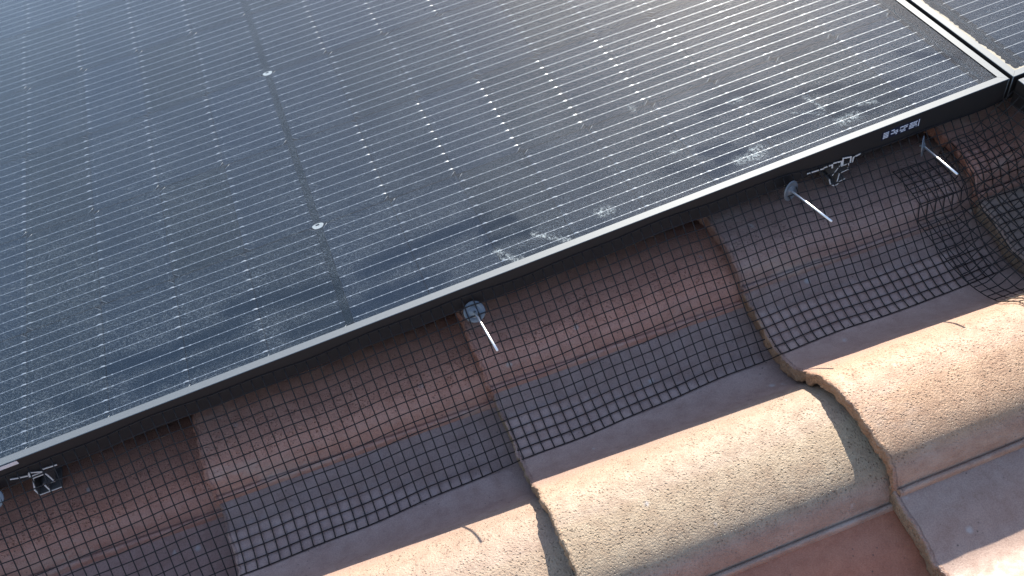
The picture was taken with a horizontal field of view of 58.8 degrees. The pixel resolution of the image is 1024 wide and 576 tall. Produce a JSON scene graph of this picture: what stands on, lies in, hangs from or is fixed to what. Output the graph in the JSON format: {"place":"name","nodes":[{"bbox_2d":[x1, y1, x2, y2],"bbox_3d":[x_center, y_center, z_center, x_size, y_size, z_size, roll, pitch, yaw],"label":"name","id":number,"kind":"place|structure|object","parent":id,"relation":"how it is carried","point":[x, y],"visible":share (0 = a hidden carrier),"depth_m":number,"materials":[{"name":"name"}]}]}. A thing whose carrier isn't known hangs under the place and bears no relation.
{"place":"outdoors","nodes":[
{"label":"outdoors","id":0,"kind":"place"},
{"bbox_3d":[-0.710,0.523,0.890,0.413,0.121,0.309,-21,49,-7],"label":"barrel tile","id":1,"kind":"object","parent":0,"visible":0},
{"bbox_2d":[57,517,238,575],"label":"barrel tile","id":2,"kind":"object","parent":1,"relation":"on","point":[177,559],"visible":0.45,"depth_m":1.03,"materials":[{"name":"ceramic"}]},
{"bbox_2d":[219,407,574,575],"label":"barrel tile","id":3,"kind":"object","parent":2,"relation":"on","point":[498,523],"visible":0.78,"depth_m":1.02,"materials":[{"name":"ceramic"}]},
{"bbox_2d":[493,307,892,575],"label":"barrel tile","id":4,"kind":"object","parent":3,"relation":"on","point":[735,473],"visible":0.88,"depth_m":0.95,"materials":[{"name":"ceramic"}]},
{"bbox_2d":[742,214,1023,496],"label":"barrel tile","id":5,"kind":"object","parent":4,"relation":"on","point":[928,392],"visible":0.95,"depth_m":1.00,"materials":[{"name":"ceramic"}]},
{"bbox_2d":[973,185,1023,272],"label":"barrel tile","id":6,"kind":"object","parent":5,"relation":"on","point":[1018,234],"visible":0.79,"depth_m":1.15,"materials":[{"name":"concrete"}]},
{"bbox_3d":[0.010,0.481,0.778,0.414,0.121,0.309,-21,49,-7],"label":"barrel tile","id":7,"kind":"object","parent":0,"visible":0},
{"bbox_2d":[733,510,930,575],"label":"barrel tile","id":8,"kind":"object","parent":7,"relation":"on","point":[883,545],"visible":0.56,"depth_m":0.92,"materials":[{"name":"ceramic"}]},
{"bbox_2d":[889,447,1023,575],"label":"barrel tile","id":9,"kind":"object","parent":8,"relation":"on","point":[969,522],"visible":0.99,"depth_m":0.91,"materials":[{"name":"ceramic"}]},
{"label":"roof underlay","id":10,"kind":"structure","parent":0,"visible":0},
{"bbox_2d":[905,0,1023,99],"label":"solar panel","id":11,"kind":"object","parent":10,"relation":"on","point":[990,32],"visible":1,"depth_m":1.21,"materials":[{"name":"black glass"}]},
{"bbox_2d":[1010,78,1023,112],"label":"solar panel","id":12,"kind":"object","parent":10,"relation":"on","point":[1019,102],"visible":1,"depth_m":1.14,"materials":[{"name":"black glass"}]},
{"bbox_3d":[-0.815,0.316,1.087,0.414,0.121,0.309,-21,49,-7],"label":"barrel tile","id":13,"kind":"object","parent":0,"visible":0},
{"bbox_2d":[0,414,223,575],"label":"barrel tile","id":14,"kind":"object","parent":13,"relation":"on","point":[103,505],"visible":0.28,"depth_m":1.03,"materials":[{"name":"ceramic"}]},
{"bbox_2d":[10,463,62,494],"bbox_3d":[-0.719,-0.164,1.379,0.050,0.050,1.123,-21,49,-7],"label":"mounting rail","id":15,"kind":"object","parent":14,"relation":"on","point":[40,480],"visible":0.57,"depth_m":1.03,"materials":[{"name":"metal"}]},
{"bbox_2d":[192,313,495,509],"bbox_3d":[-0.197,0.078,1.169,0.414,0.121,0.309,-21,49,-7],"label":"barrel tile","id":16,"kind":"object","parent":14,"relation":"on","point":[322,419],"visible":0.38,"depth_m":1.07,"materials":[{"name":"ceramic"}]},
{"bbox_2d":[456,220,743,400],"bbox_3d":[0.112,-0.041,1.210,0.413,0.121,0.309,-21,49,-7],"label":"barrel tile","id":17,"kind":"object","parent":16,"relation":"on","point":[554,316],"visible":0.38,"depth_m":1.11,"materials":[{"name":"concrete"}]},
{"bbox_2d":[698,132,974,299],"bbox_3d":[0.421,-0.161,1.251,0.414,0.121,0.309,-21,49,-7],"label":"barrel tile","id":18,"kind":"object","parent":17,"relation":"on","point":[796,231],"visible":0.32,"depth_m":1.15,"materials":[{"name":"concrete"}]},
{"bbox_2d":[806,153,860,185],"bbox_3d":[0.206,-0.521,1.501,0.075,0.049,1.123,-21,49,-7],"label":"mounting rail","id":19,"kind":"object","parent":18,"relation":"on","point":[837,177],"visible":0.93,"depth_m":1.15,"materials":[{"name":"metal"}]},
{"bbox_2d":[0,0,1008,488],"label":"solar panel","id":20,"kind":"object","parent":19,"relation":"on","point":[200,198],"visible":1,"depth_m":1.20,"materials":[{"name":"black glass"}]},
{"bbox_2d":[0,100,1023,575],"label":"wire netting","id":21,"kind":"object","parent":20,"relation":"attached to","point":[526,366],"visible":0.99,"depth_m":1.06,"materials":[{"name":"black metal"}]},
{"bbox_2d":[0,491,3,506],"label":"netting clip","id":22,"kind":"object","parent":21,"relation":"attached to","point":[1,497],"visible":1,"depth_m":0.99,"materials":[{"name":"grey plastic"}]},
{"bbox_2d":[463,301,498,351],"bbox_3d":[-0.032,0.048,1.028,0.026,0.034,0.092,-21,49,-7],"label":"netting clip","id":23,"kind":"object","parent":21,"relation":"attached to","point":[472,311],"visible":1,"depth_m":1.05,"materials":[{"name":"grey metal"}]},
{"bbox_2d":[784,181,832,221],"bbox_3d":[0.353,-0.095,1.083,0.025,0.030,0.084,-21,49,-7],"label":"netting clip","id":24,"kind":"object","parent":21,"relation":"attached to","point":[790,189],"visible":1,"depth_m":1.10,"materials":[{"name":"grey metal"}]},
{"bbox_2d":[919,135,957,174],"bbox_3d":[0.514,-0.156,1.107,0.014,0.033,0.099,9,42,-5],"label":"netting clip","id":25,"kind":"object","parent":21,"relation":"attached to","point":[923,146],"visible":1,"depth_m":1.12,"materials":[{"name":"grey metal"}]},
{"bbox_2d":[893,91,1023,303],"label":"wire netting","id":26,"kind":"object","parent":20,"relation":"attached to","point":[978,206],"visible":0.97,"depth_m":1.14,"materials":[{"name":"black metal"}]},
{"bbox_2d":[924,98,1023,205],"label":"barrel tile","id":27,"kind":"object","parent":18,"relation":"on","point":[1011,111],"visible":0.23,"depth_m":1.17,"materials":[{"name":"concrete"}]}
]}

